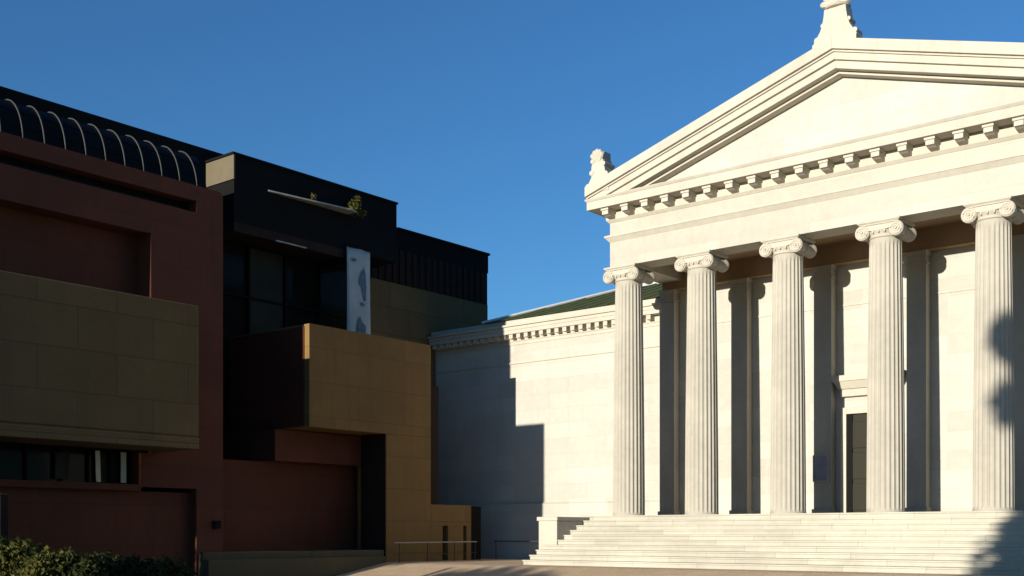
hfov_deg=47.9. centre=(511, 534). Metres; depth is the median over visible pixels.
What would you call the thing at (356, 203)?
ledge shrub
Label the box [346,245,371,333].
hanging banner
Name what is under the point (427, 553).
metal railing
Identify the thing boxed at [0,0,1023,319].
sky
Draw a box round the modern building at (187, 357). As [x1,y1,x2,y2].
[0,86,489,575]
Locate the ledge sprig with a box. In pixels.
[311,193,316,199]
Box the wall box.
[212,521,221,528]
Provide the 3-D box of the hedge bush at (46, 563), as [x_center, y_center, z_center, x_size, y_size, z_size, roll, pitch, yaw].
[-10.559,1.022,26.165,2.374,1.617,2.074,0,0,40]
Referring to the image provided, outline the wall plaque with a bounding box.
[813,455,828,481]
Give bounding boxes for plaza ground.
[338,558,1012,575]
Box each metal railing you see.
[394,541,476,562]
[494,541,538,559]
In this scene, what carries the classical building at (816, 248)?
on the plaza ground
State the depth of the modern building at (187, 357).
37.18 m
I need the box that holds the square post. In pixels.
[0,493,7,539]
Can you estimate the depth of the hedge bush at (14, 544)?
26.31 m
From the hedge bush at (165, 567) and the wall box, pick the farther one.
the wall box
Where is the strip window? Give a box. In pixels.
[0,443,131,483]
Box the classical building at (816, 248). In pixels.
[428,0,1023,575]
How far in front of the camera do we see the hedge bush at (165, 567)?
25.28 m
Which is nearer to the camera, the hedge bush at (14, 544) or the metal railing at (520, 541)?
the hedge bush at (14, 544)
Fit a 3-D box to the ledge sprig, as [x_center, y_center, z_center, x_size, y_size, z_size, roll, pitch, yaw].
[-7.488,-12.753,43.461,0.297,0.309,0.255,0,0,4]
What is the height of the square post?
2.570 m
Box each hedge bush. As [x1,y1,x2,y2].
[0,533,43,575]
[0,545,79,575]
[57,549,143,575]
[100,551,197,575]
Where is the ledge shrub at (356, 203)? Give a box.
[348,195,366,217]
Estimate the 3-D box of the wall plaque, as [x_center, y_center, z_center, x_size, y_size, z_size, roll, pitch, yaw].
[10.553,-2.255,39.349,0.570,0.910,0.076,0,0,40]
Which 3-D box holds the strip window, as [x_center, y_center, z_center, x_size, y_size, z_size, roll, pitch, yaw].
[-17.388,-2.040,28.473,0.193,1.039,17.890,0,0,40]
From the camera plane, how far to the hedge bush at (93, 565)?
25.40 m

